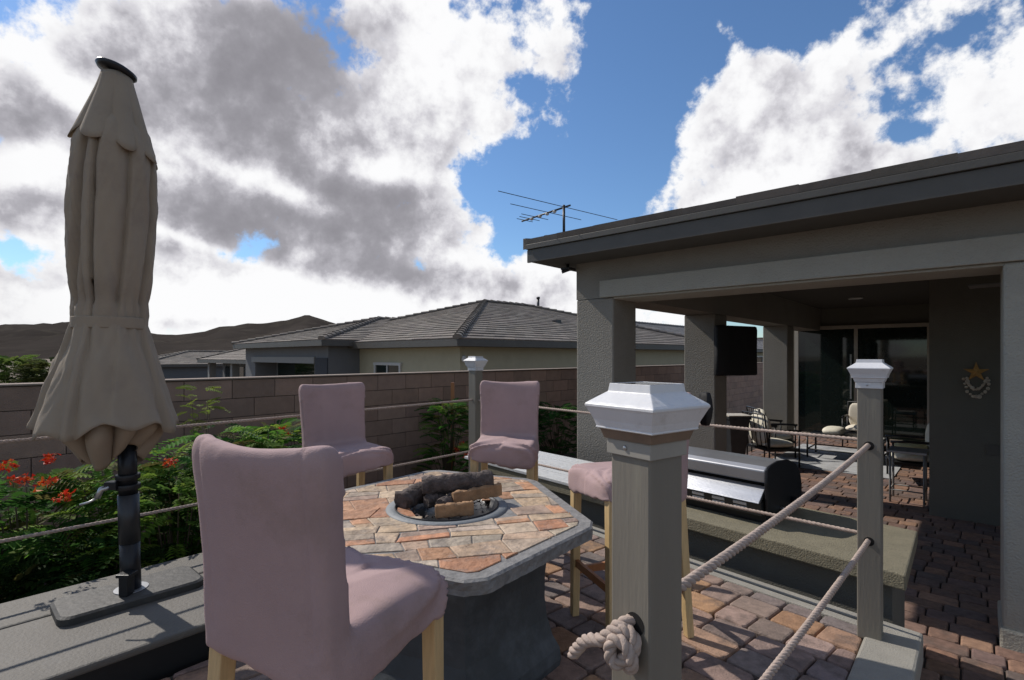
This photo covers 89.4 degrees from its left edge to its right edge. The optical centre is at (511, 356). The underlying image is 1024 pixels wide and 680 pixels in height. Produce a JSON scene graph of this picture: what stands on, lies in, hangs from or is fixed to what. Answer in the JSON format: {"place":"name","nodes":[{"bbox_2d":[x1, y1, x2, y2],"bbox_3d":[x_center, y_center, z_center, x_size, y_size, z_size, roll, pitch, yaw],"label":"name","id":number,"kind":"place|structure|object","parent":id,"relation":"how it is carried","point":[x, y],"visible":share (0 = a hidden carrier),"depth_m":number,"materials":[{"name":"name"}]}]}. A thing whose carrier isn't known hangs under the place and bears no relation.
{"place":"outdoors","nodes":[
{"label":"outdoors","id":0,"kind":"place"},
{"bbox_2d":[0,315,762,358],"bbox_3d":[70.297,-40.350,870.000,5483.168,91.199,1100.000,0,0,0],"label":"hills","id":1,"kind":"structure","parent":0,"point":[43,340],"depth_m":662.60,"materials":[{"name":"brown soil"}]},
{"bbox_2d":[0,359,762,451],"bbox_3d":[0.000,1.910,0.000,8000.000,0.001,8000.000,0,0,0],"label":"ground","id":2,"kind":"structure","parent":0,"point":[175,364],"depth_m":65.34,"materials":[{"name":"brown soil"}]},
{"bbox_2d":[0,354,50,382],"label":"tree","id":3,"kind":"object","parent":2,"relation":"on","point":[5,361],"visible":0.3,"depth_m":33.32,"materials":[{"name":"green plant"}]},
{"bbox_2d":[6,357,54,382],"bbox_3d":[-29.555,1.370,32.997,4.059,2.675,4.164,0,0,23],"label":"tree","id":4,"kind":"object","parent":2,"relation":"on","point":[37,366],"visible":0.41,"depth_m":31.90,"materials":[{"name":"green plant"}]},
{"bbox_2d":[158,350,236,378],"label":"neighbour house","id":5,"kind":"structure","parent":2,"relation":"on","point":[187,365],"depth_m":40.22,"materials":[{"name":"tile"}]},
{"bbox_2d":[196,349,245,377],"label":"neighbour house","id":6,"kind":"structure","parent":2,"relation":"on","point":[233,366],"depth_m":32.13,"materials":[{"name":"tile"}]},
{"bbox_2d":[225,366,243,376],"bbox_3d":[-17.761,1.500,33.074,0.039,1.700,3.800,0,0,-44],"label":"porch door","id":7,"kind":"structure","parent":6,"relation":"in","point":[227,368],"depth_m":33.74,"materials":[{"name":"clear glass"}]},
{"bbox_2d":[0,362,762,553],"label":"block wall","id":8,"kind":"structure","parent":2,"relation":"on","point":[396,432],"depth_m":6.71,"materials":[{"name":"brown brick"}]},
{"bbox_2d":[231,316,548,376],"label":"neighbour house","id":9,"kind":"structure","parent":2,"relation":"on","point":[323,352],"depth_m":19.98,"materials":[{"name":"tile"}]},
{"bbox_2d":[278,363,314,375],"bbox_3d":[-8.763,1.325,21.370,0.039,2.050,4.800,0,0,-44],"label":"porch door","id":10,"kind":"structure","parent":9,"relation":"in","point":[284,369],"depth_m":21.66,"materials":[{"name":"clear glass"}]},
{"bbox_2d":[284,297,683,372],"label":"neighbour house","id":11,"kind":"structure","parent":2,"relation":"on","point":[497,327],"depth_m":17.00,"materials":[{"name":"tile"}]},
{"bbox_2d":[373,362,401,372],"bbox_3d":[-4.066,0.725,16.843,0.062,1.050,1.710,0,0,-44],"label":"window","id":12,"kind":"structure","parent":11,"relation":"in","point":[379,367],"depth_m":16.82,"materials":[{"name":"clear glass"}]},
{"bbox_2d":[636,321,762,361],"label":"neighbour house","id":13,"kind":"structure","parent":2,"relation":"on","point":[678,329],"depth_m":34.39,"materials":[{"name":"tile"}]},
{"bbox_2d":[757,356,762,361],"bbox_3d":[16.133,0.555,33.789,0.062,1.190,1.540,0,0,44],"label":"window","id":14,"kind":"structure","parent":13,"relation":"in","point":[759,358],"depth_m":33.91,"materials":[{"name":"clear glass"}]},
{"bbox_2d":[44,431,756,585],"bbox_3d":[-0.080,1.868,6.799,2.620,0.075,19.996,0,0,42],"label":"soil bed","id":15,"kind":"object","parent":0,"point":[575,453],"visible":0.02,"depth_m":10.06,"materials":[{"name":"brown soil"}]},
{"bbox_2d":[0,471,38,601],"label":"flowering shrub","id":16,"kind":"object","parent":15,"relation":"on","point":[7,521],"visible":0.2,"depth_m":3.23,"materials":[{"name":"green plant"}]},
{"bbox_2d":[0,544,82,603],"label":"flowering shrub","id":17,"kind":"object","parent":15,"relation":"on","point":[40,572],"visible":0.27,"depth_m":2.83,"materials":[{"name":"green plant"}]},
{"bbox_2d":[0,453,144,597],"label":"flowering shrub","id":18,"kind":"object","parent":15,"relation":"on","point":[83,510],"visible":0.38,"depth_m":3.07,"materials":[{"name":"green plant"}]},
{"bbox_2d":[0,461,200,588],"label":"flowering shrub","id":19,"kind":"object","parent":15,"relation":"on","point":[15,546],"visible":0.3,"depth_m":3.07,"materials":[{"name":"green plant"}]},
{"bbox_2d":[12,543,190,600],"bbox_3d":[-2.316,1.512,2.972,1.099,0.803,1.076,0,0,0],"label":"flowering shrub","id":20,"kind":"object","parent":15,"relation":"on","point":[147,553],"visible":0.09,"depth_m":2.95,"materials":[{"name":"green plant"}]},
{"bbox_2d":[63,464,201,581],"bbox_3d":[-2.124,1.301,3.307,1.106,1.192,1.146,0,0,39],"label":"flowering shrub","id":21,"kind":"object","parent":15,"relation":"on","point":[150,529],"visible":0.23,"depth_m":3.16,"materials":[{"name":"green plant"}]},
{"bbox_2d":[111,420,282,556],"bbox_3d":[-2.229,1.189,3.813,1.246,1.398,1.270,0,0,0],"label":"flowering shrub","id":22,"kind":"object","parent":15,"relation":"on","point":[239,429],"visible":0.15,"depth_m":3.68,"materials":[{"name":"green plant"}]},
{"bbox_2d":[169,385,229,534],"bbox_3d":[-2.748,1.066,4.560,0.549,1.634,0.505,0,0,0],"label":"flowering shrub","id":23,"kind":"object","parent":15,"relation":"on","point":[212,401],"visible":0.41,"depth_m":4.54,"materials":[{"name":"green plant"}]},
{"bbox_2d":[191,419,301,501],"bbox_3d":[-2.048,1.210,4.345,1.112,1.354,1.131,0,0,0],"label":"flowering shrub","id":24,"kind":"object","parent":15,"relation":"on","point":[284,440],"visible":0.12,"depth_m":4.25,"materials":[{"name":"green plant"}]},
{"bbox_2d":[235,417,301,447],"bbox_3d":[-2.448,1.268,5.365,1.134,1.240,1.042,0,0,0],"label":"flowering shrub","id":25,"kind":"object","parent":15,"relation":"on","point":[282,421],"visible":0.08,"depth_m":5.29,"materials":[{"name":"green plant"}]},
{"bbox_2d":[411,398,468,471],"bbox_3d":[-0.923,1.222,7.042,0.978,1.328,0.964,0,0,37],"label":"flowering shrub","id":26,"kind":"object","parent":15,"relation":"on","point":[447,449],"visible":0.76,"depth_m":6.98,"materials":[{"name":"green plant"}]},
{"bbox_2d":[451,383,454,470],"bbox_3d":[-0.835,1.120,7.275,0.050,1.500,0.050,0,0,0],"label":"wooden stake","id":27,"kind":"object","parent":15,"relation":"on","point":[452,391],"visible":0.36,"depth_m":7.25,"materials":[{"name":"brown wood"}]},
{"bbox_2d":[452,443,468,472],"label":"flowering shrub","id":28,"kind":"object","parent":15,"relation":"on","point":[463,447],"visible":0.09,"depth_m":6.53,"materials":[{"name":"green plant"}]},
{"bbox_2d":[538,401,576,456],"bbox_3d":[0.728,1.349,8.888,1.397,1.109,1.335,0,0,0],"label":"flowering shrub","id":29,"kind":"object","parent":15,"relation":"on","point":[548,416],"visible":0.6,"depth_m":8.82,"materials":[{"name":"green plant"}]},
{"bbox_2d":[0,0,1023,337],"label":"sky","id":30,"kind":"structure","parent":0,"point":[334,161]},
{"bbox_2d":[745,435,1023,679],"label":"patio paving","id":31,"kind":"structure","parent":0,"point":[975,630],"depth_m":4.37,"materials":[{"name":"brown brick"}]},
{"bbox_2d":[168,526,922,679],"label":"raised deck","id":32,"kind":"structure","parent":31,"relation":"on","point":[896,653],"depth_m":2.24,"materials":[{"name":"paint"}]},
{"bbox_2d":[0,553,209,679],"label":"ledge","id":33,"kind":"object","parent":32,"relation":"on","point":[163,638],"depth_m":2.06,"materials":[{"name":"grey concrete"}]},
{"bbox_2d":[26,57,203,626],"bbox_3d":[-1.805,-0.121,2.368,0.640,2.444,0.545,0,0,0],"label":"patio umbrella","id":34,"kind":"object","parent":33,"relation":"on","point":[103,401],"visible":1,"depth_m":2.25,"materials":[{"name":"fabric"}]},
{"bbox_2d":[463,356,487,471],"bbox_3d":[-0.325,0.624,4.620,0.157,1.251,0.157,0,0,42],"label":"fence post","id":35,"kind":"object","parent":32,"relation":"on","point":[475,365],"visible":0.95,"depth_m":4.58,"materials":[{"name":"grey wood"}]},
{"bbox_2d":[0,450,469,542],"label":"rope","id":36,"kind":"object","parent":35,"relation":"attached to","point":[94,523],"visible":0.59,"depth_m":2.66,"materials":[{"name":"beige fabric"}]},
{"bbox_2d":[0,399,472,443],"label":"rope","id":37,"kind":"object","parent":35,"relation":"attached to","point":[177,426],"visible":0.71,"depth_m":3.15,"materials":[{"name":"beige fabric"}]},
{"bbox_2d":[161,535,863,679],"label":"deck paving","id":38,"kind":"structure","parent":32,"relation":"on","point":[742,633],"depth_m":2.32,"materials":[{"name":"brown brick"}]},
{"bbox_2d":[192,434,448,679],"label":"slipcovered chair","id":39,"kind":"object","parent":38,"relation":"on","point":[295,588],"visible":1,"depth_m":0.97,"materials":[{"name":"fabric"}]},
{"bbox_2d":[299,382,393,485],"bbox_3d":[-0.959,0.705,2.975,0.407,1.090,0.479,0,0,-41],"label":"slipcovered chair","id":40,"kind":"object","parent":38,"relation":"on","point":[332,415],"visible":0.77,"depth_m":3.03,"materials":[{"name":"fabric"}]},
{"bbox_2d":[343,470,592,679],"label":"fire table","id":41,"kind":"object","parent":38,"relation":"on","point":[489,564],"visible":0.66,"depth_m":1.90,"materials":[{"name":"stone"}]},
{"bbox_2d":[394,481,424,508],"bbox_3d":[-0.434,0.618,2.310,0.096,0.113,0.180,0,0,34],"label":"fire log","id":42,"kind":"object","parent":41,"relation":"on","point":[411,496],"visible":0.72,"depth_m":2.25,"materials":[{"name":"black wood"}]},
{"bbox_2d":[423,493,445,508],"bbox_3d":[-0.339,0.631,2.280,0.094,0.067,0.063,0,0,-41],"label":"fire log","id":43,"kind":"object","parent":41,"relation":"on","point":[429,500],"visible":0.71,"depth_m":2.25,"materials":[{"name":"black wood"}]},
{"bbox_2d":[421,470,493,494],"bbox_3d":[-0.244,0.568,2.322,0.320,0.103,0.094,0,0,-11],"label":"fire log","id":44,"kind":"object","parent":43,"relation":"on","point":[443,484],"visible":0.82,"depth_m":2.29,"materials":[{"name":"black wood"}]},
{"bbox_2d":[436,491,454,503],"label":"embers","id":45,"kind":"object","parent":41,"relation":"on","point":[447,498],"visible":0.45,"depth_m":2.21,"materials":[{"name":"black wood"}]},
{"bbox_2d":[412,500,488,519],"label":"embers","id":46,"kind":"object","parent":41,"relation":"in","point":[449,518],"visible":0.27,"depth_m":2.23,"materials":[{"name":"black wood"}]},
{"bbox_2d":[435,500,473,518],"bbox_3d":[-0.239,0.630,2.143,0.159,0.064,0.044,0,0,-11],"label":"fire log","id":47,"kind":"object","parent":46,"relation":"on","point":[462,508],"visible":1,"depth_m":2.12,"materials":[{"name":"brown wood"}]},
{"bbox_2d":[451,482,501,502],"bbox_3d":[-0.157,0.605,2.298,0.237,0.068,0.043,0,0,-30],"label":"fire log","id":48,"kind":"object","parent":41,"relation":"on","point":[481,492],"visible":0.94,"depth_m":2.28,"materials":[{"name":"brown wood"}]},
{"bbox_2d":[468,380,539,481],"bbox_3d":[-0.034,0.705,3.237,0.416,1.090,0.477,0,0,7],"label":"slipcovered chair","id":49,"kind":"object","parent":38,"relation":"on","point":[508,438],"visible":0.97,"depth_m":3.36,"materials":[{"name":"fabric"}]},
{"bbox_2d":[568,392,693,638],"bbox_3d":[0.549,0.705,2.407,0.479,1.090,0.407,0,0,-19],"label":"slipcovered chair","id":50,"kind":"object","parent":38,"relation":"on","point":[593,480],"visible":0.3,"depth_m":2.29,"materials":[{"name":"fabric"}]},
{"bbox_2d":[699,392,712,425],"bbox_3d":[0.885,0.240,2.370,0.058,0.150,0.082,0,0,0],"label":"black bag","id":51,"kind":"object","parent":50,"relation":"hanging from","point":[707,417],"visible":0.68,"depth_m":2.34,"materials":[{"name":"black fabric"}]},
{"bbox_2d":[585,382,709,679],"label":"fence post","id":52,"kind":"object","parent":38,"relation":"on","point":[647,429],"visible":0.99,"depth_m":0.90,"materials":[{"name":"grey wood"}]},
{"bbox_2d":[568,614,641,674],"bbox_3d":[0.161,0.509,0.920,0.145,0.114,0.074,0,0,26],"label":"rope knot","id":53,"kind":"object","parent":52,"relation":"attached to","point":[619,641],"visible":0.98,"depth_m":0.89,"materials":[{"name":"beige fabric"}]},
{"bbox_2d":[682,443,870,590],"bbox_3d":[0.916,0.425,1.617,0.023,0.088,1.883,0,0,45],"label":"rope","id":54,"kind":"object","parent":52,"relation":"attached to","point":[698,574],"visible":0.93,"depth_m":1.34,"materials":[{"name":"beige fabric"}]},
{"bbox_2d":[759,539,870,679],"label":"rope","id":55,"kind":"object","parent":52,"relation":"attached to","point":[785,653],"visible":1,"depth_m":1.66,"materials":[{"name":"beige fabric"}]},
{"bbox_2d":[847,359,892,640],"bbox_3d":[1.600,0.632,2.310,0.157,1.236,0.157,0,0,40],"label":"fence post","id":56,"kind":"object","parent":32,"relation":"on","point":[869,376],"visible":0.99,"depth_m":2.27,"materials":[{"name":"grey wood"}]},
{"bbox_2d":[478,399,856,440],"bbox_3d":[0.637,0.385,3.465,0.018,0.035,2.951,0,0,-40],"label":"rope","id":57,"kind":"object","parent":56,"relation":"attached to","point":[780,432],"visible":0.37,"depth_m":2.65,"materials":[{"name":"beige fabric"}]},
{"bbox_2d":[538,464,856,533],"bbox_3d":[0.637,0.817,3.465,0.018,0.055,2.951,0,0,-40],"label":"rope","id":58,"kind":"object","parent":56,"relation":"attached to","point":[773,514],"visible":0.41,"depth_m":2.67,"materials":[{"name":"beige fabric"}]},
{"bbox_2d":[488,465,917,627],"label":"barbecue island","id":59,"kind":"structure","parent":31,"relation":"on","point":[808,560],"depth_m":3.01,"materials":[{"name":"concrete"}]},
{"bbox_2d":[464,451,592,485],"bbox_3d":[0.344,1.035,4.918,0.790,0.026,1.650,0,0,-40],"label":"plank top","id":60,"kind":"object","parent":59,"relation":"on","point":[557,461],"visible":0.14,"depth_m":4.80,"materials":[{"name":"grey wood"}]},
{"bbox_2d":[686,446,801,522],"bbox_3d":[1.459,0.858,3.699,0.579,0.382,1.050,0,0,-40],"label":"gas grill","id":61,"kind":"object","parent":59,"relation":"on","point":[768,485],"visible":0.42,"depth_m":3.38,"materials":[{"name":"metal"}]},
{"bbox_2d":[727,413,751,453],"bbox_3d":[3.852,1.425,8.909,0.390,0.850,0.390,0,0,0],"label":"planter","id":62,"kind":"object","parent":31,"relation":"on","point":[736,441],"visible":0.72,"depth_m":8.77,"materials":[{"name":"grey metal"}]},
{"bbox_2d":[742,411,801,467],"bbox_3d":[4.439,1.404,8.880,0.677,0.892,0.660,0,0,-8],"label":"patio armchair","id":63,"kind":"object","parent":31,"relation":"on","point":[763,441],"visible":0.83,"depth_m":8.68,"materials":[{"name":"fabric"}]},
{"bbox_2d":[746,406,797,457],"bbox_3d":[4.862,1.404,9.718,0.677,0.892,0.660,0,0,5],"label":"patio armchair","id":64,"kind":"object","parent":31,"relation":"on","point":[787,437],"visible":0.35,"depth_m":9.46,"materials":[{"name":"metal"}]},
{"bbox_2d":[523,140,1023,652],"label":"patio building","id":65,"kind":"structure","parent":31,"relation":"on","point":[825,284],"depth_m":5.13,"materials":[{"name":"beige paint"}]},
{"bbox_2d":[499,191,616,237],"bbox_3d":[0.320,-1.385,5.610,1.670,0.390,0.793,0,0,-43],"label":"roof antenna","id":66,"kind":"object","parent":65,"relation":"on","point":[563,207],"visible":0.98,"depth_m":5.51,"materials":[{"name":"metal"}]},
{"bbox_2d":[714,325,756,375],"bbox_3d":[3.093,-0.079,7.301,0.743,0.696,0.273,0,0,-23],"label":"television","id":67,"kind":"object","parent":65,"relation":"attached to","point":[735,350],"visible":1,"depth_m":7.15,"materials":[{"name":"metal"}]},
{"bbox_2d":[795,323,928,441],"bbox_3d":[7.728,0.575,11.541,2.559,2.550,0.100,0,0,42],"label":"sliding door","id":68,"kind":"structure","parent":65,"relation":"in","point":[824,386],"depth_m":11.54,"materials":[{"name":"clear glass"}]},
{"bbox_2d":[962,363,990,398],"bbox_3d":[5.164,0.266,5.755,0.240,0.412,0.044,0,0,42],"label":"wall decoration","id":69,"kind":"object","parent":65,"relation":"attached to","point":[975,371],"depth_m":5.75},
{"bbox_2d":[968,283,999,288],"bbox_3d":[5.071,-0.875,4.770,1.216,0.449,1.196,0,0,0],"label":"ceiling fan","id":70,"kind":"object","parent":65,"relation":"hanging from","point":[974,286],"visible":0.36,"depth_m":5.16,"materials":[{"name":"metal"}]},
{"bbox_2d":[773,444,901,478],"bbox_3d":[5.921,1.843,9.333,1.790,0.011,2.600,0,0,42],"label":"patio rug","id":71,"kind":"object","parent":31,"relation":"on","point":[825,461],"visible":0.57,"depth_m":9.22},
{"bbox_2d":[806,430,890,465],"bbox_3d":[6.059,1.640,9.344,1.200,0.420,0.720,0,0,42],"label":"coffee table","id":72,"kind":"object","parent":71,"relation":"on","point":[844,434],"visible":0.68,"depth_m":9.47,"materials":[{"name":"grey metal"}]},
{"bbox_2d":[822,426,845,435],"bbox_3d":[5.877,1.355,9.440,0.340,0.150,0.520,0,0,44],"label":"pillow","id":73,"kind":"object","parent":72,"relation":"on","point":[834,430],"visible":0.98,"depth_m":9.28,"materials":[{"name":"fabric"}]},
{"bbox_2d":[841,401,883,445],"bbox_3d":[7.221,1.404,10.634,0.660,0.892,0.677,0,0,42],"label":"patio armchair","id":74,"kind":"object","parent":31,"relation":"on","point":[851,414],"visible":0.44,"depth_m":10.85,"materials":[{"name":"fabric"}]},
{"bbox_2d":[885,424,928,473],"bbox_3d":[5.987,1.404,7.670,0.677,0.892,0.660,0,0,30],"label":"patio armchair","id":75,"kind":"object","parent":31,"relation":"on","point":[908,459],"visible":0.28,"depth_m":7.54,"materials":[{"name":"metal"}]},
{"bbox_2d":[894,443,927,448],"bbox_3d":[5.886,1.335,7.643,0.399,0.150,0.399,0,0,-45],"label":"pillow","id":76,"kind":"object","parent":75,"relation":"on","point":[921,446],"visible":0.26,"depth_m":7.50,"materials":[{"name":"fabric"}]},
{"bbox_2d":[887,446,928,506],"bbox_3d":[5.062,1.520,6.608,0.400,0.660,0.400,0,0,42],"label":"side table","id":77,"kind":"object","parent":31,"relation":"on","point":[909,450],"visible":0.92,"depth_m":6.58,"materials":[{"name":"black metal"}]}
]}

